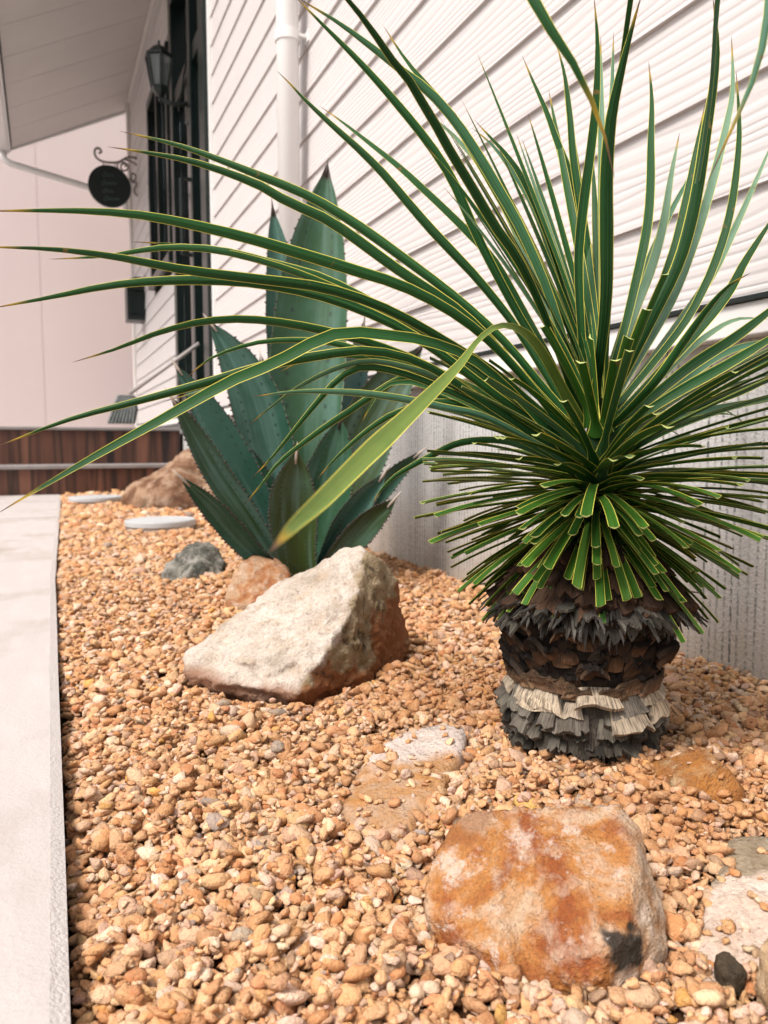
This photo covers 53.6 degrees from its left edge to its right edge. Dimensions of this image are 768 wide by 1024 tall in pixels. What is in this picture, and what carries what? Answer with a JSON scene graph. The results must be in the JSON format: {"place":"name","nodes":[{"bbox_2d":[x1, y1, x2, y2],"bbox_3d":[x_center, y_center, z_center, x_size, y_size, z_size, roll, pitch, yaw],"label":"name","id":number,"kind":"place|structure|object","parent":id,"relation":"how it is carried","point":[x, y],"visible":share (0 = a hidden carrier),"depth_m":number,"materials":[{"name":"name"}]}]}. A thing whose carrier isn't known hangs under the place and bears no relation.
{"place":"outdoors","nodes":[
{"label":"outdoors","id":0,"kind":"place"},
{"bbox_2d":[0,517,58,580],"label":"walkway","id":1,"kind":"structure","parent":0,"point":[28,546],"depth_m":2.43,"materials":[{"name":"concrete"}]},
{"bbox_2d":[0,494,60,518],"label":"walkway","id":2,"kind":"structure","parent":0,"point":[38,506],"depth_m":3.98,"materials":[{"name":"concrete"}]},
{"bbox_2d":[0,575,70,1023],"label":"walkway","id":3,"kind":"structure","parent":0,"point":[34,971],"depth_m":0.67,"materials":[{"name":"concrete"}]},
{"bbox_2d":[0,426,179,495],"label":"entrance steps","id":4,"kind":"structure","parent":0,"point":[35,460],"depth_m":5.17,"materials":[{"name":"brown wood"}]},
{"bbox_2d":[55,489,767,1023],"bbox_3d":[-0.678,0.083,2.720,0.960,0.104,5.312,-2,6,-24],"label":"gravel","id":5,"kind":"structure","parent":0,"point":[133,625],"depth_m":0.68,"materials":[{"name":"orange gravel"}]},
{"bbox_2d":[68,495,121,503],"bbox_3d":[-1.636,-0.054,4.315,0.288,0.070,0.288,-2,6,-24],"label":"drain lid","id":6,"kind":"object","parent":5,"relation":"on","point":[87,499],"visible":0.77,"depth_m":4.22,"materials":[{"name":"grey plastic"}]},
{"bbox_2d":[124,516,195,531],"bbox_3d":[-0.884,0.062,3.007,0.270,0.070,0.270,-2,6,-24],"label":"drain lid","id":7,"kind":"object","parent":5,"relation":"on","point":[155,523],"visible":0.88,"depth_m":2.92,"materials":[{"name":"grey plastic"}]},
{"bbox_2d":[120,449,216,509],"bbox_3d":[-1.115,-0.152,4.113,0.604,0.386,0.575,-2,6,-24],"label":"boulder","id":8,"kind":"object","parent":5,"relation":"on","point":[164,487],"visible":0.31,"depth_m":3.92,"materials":[{"name":"brown stone"}]},
{"bbox_2d":[161,541,226,581],"bbox_3d":[-0.456,0.153,1.894,0.155,0.157,0.194,1,5,8],"label":"rock","id":9,"kind":"object","parent":5,"relation":"on","point":[194,560],"visible":0.44,"depth_m":1.84,"materials":[{"name":"grey stone"}]},
{"bbox_2d":[225,555,290,609],"bbox_3d":[-0.249,0.175,1.569,0.128,0.169,0.180,0,5,4],"label":"rock","id":10,"kind":"object","parent":5,"relation":"on","point":[254,577],"visible":0.43,"depth_m":1.53,"materials":[{"name":"orange stone"}]},
{"bbox_2d":[164,159,428,576],"bbox_3d":[-0.167,-0.334,1.681,0.492,1.032,0.603,1,5,14],"label":"agave","id":11,"kind":"object","parent":5,"relation":"on","point":[229,456],"visible":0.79,"depth_m":1.70,"materials":[{"name":"green plant"}]},
{"bbox_2d":[0,0,767,764],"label":"yucca","id":12,"kind":"object","parent":5,"relation":"on","point":[590,604],"visible":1,"depth_m":0.78,"materials":[{"name":"green plant"}]},
{"bbox_2d":[339,725,466,839],"bbox_3d":[0.017,0.293,0.759,0.106,0.096,0.236,2,5,21],"label":"buried rock","id":13,"kind":"object","parent":5,"relation":"in","point":[426,744],"visible":0.46,"depth_m":0.75,"materials":[{"name":"stone"}]},
{"bbox_2d":[424,804,667,997],"bbox_3d":[0.112,0.283,0.530,0.169,0.117,0.112,0,5,4],"label":"rock","id":14,"kind":"object","parent":5,"relation":"on","point":[562,899],"visible":0.79,"depth_m":0.52,"materials":[{"name":"orange stone"}]},
{"bbox_2d":[653,748,745,803],"bbox_3d":[0.294,0.276,0.725,0.055,0.091,0.087,-4,7,-40],"label":"rust slab","id":15,"kind":"object","parent":5,"relation":"on","point":[702,772],"depth_m":0.71,"materials":[{"name":"orange stone"}]},
{"bbox_2d":[714,951,747,994],"bbox_3d":[0.220,0.294,0.485,0.020,0.017,0.021,-2,6,-24],"label":"rock","id":16,"kind":"object","parent":5,"relation":"on","point":[729,969],"visible":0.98,"depth_m":0.48,"materials":[{"name":"stone"}]},
{"bbox_2d":[698,836,767,971],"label":"buried rock","id":17,"kind":"object","parent":5,"relation":"in","point":[730,898],"visible":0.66,"depth_m":0.55,"materials":[{"name":"beige stone"}]},
{"bbox_2d":[754,938,767,1020],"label":"rock","id":18,"kind":"object","parent":5,"relation":"on","point":[761,987],"visible":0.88,"depth_m":0.46,"materials":[{"name":"beige stone"}]},
{"label":"ground","id":19,"kind":"structure","parent":0,"visible":0},
{"bbox_2d":[0,114,134,427],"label":"end wall","id":20,"kind":"structure","parent":19,"relation":"on","point":[45,379],"depth_m":8.76,"materials":[{"name":"white paint"}]},
{"bbox_2d":[182,545,409,707],"bbox_3d":[-0.137,0.179,1.127,0.275,0.250,0.274,3,6,27],"label":"boulder","id":21,"kind":"object","parent":19,"relation":"on","point":[334,625],"visible":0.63,"depth_m":1.06,"materials":[{"name":"stone"}]},
{"bbox_2d":[0,0,767,679],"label":"house","id":22,"kind":"structure","parent":19,"relation":"on","point":[66,66],"depth_m":1.99,"materials":[{"name":"white paint"}]},
{"bbox_2d":[0,150,128,209],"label":"rainwater pipe","id":23,"kind":"object","parent":22,"relation":"attached to","point":[37,171],"visible":0.63,"depth_m":7.64,"materials":[{"name":"white paint"}]},
{"bbox_2d":[88,147,137,207],"bbox_3d":[-2.555,-3.199,7.303,0.546,0.548,0.033,-2,6,-24],"label":"hanging sign","id":24,"kind":"object","parent":22,"relation":"attached to","point":[109,186],"visible":0.84,"depth_m":7.28,"materials":[{"name":"black metal"}]},
{"bbox_2d":[125,277,145,323],"bbox_3d":[-2.340,-2.014,7.230,0.215,0.399,0.250,-2,6,-24],"label":"letter box","id":25,"kind":"object","parent":22,"relation":"attached to","point":[135,310],"visible":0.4,"depth_m":7.13,"materials":[{"name":"black metal"}]},
{"bbox_2d":[107,342,199,423],"bbox_3d":[-1.369,-0.771,4.523,0.541,0.494,0.095,-2,6,-22],"label":"broom","id":26,"kind":"object","parent":22,"relation":"attached to","point":[127,415],"visible":0.83,"depth_m":4.47,"materials":[{"name":"grey plastic"}]},
{"bbox_2d":[146,41,172,290],"bbox_3d":[-1.742,-2.622,5.965,0.105,1.530,1.160,-2,6,-24],"label":"window frame","id":27,"kind":"structure","parent":22,"relation":"in","point":[157,113],"depth_m":5.95,"materials":[{"name":"black metal"}]},
{"bbox_2d":[145,40,187,124],"bbox_3d":[-1.314,-2.635,4.643,0.268,0.450,0.184,-2,6,-24],"label":"wall lantern","id":28,"kind":"object","parent":22,"relation":"attached to","point":[159,57],"depth_m":4.59,"materials":[{"name":"black metal"}]},
{"bbox_2d":[275,0,309,243],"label":"downpipe","id":29,"kind":"object","parent":22,"relation":"attached to","point":[288,35],"visible":0.45,"depth_m":2.71,"materials":[{"name":"white paint"}]}
]}

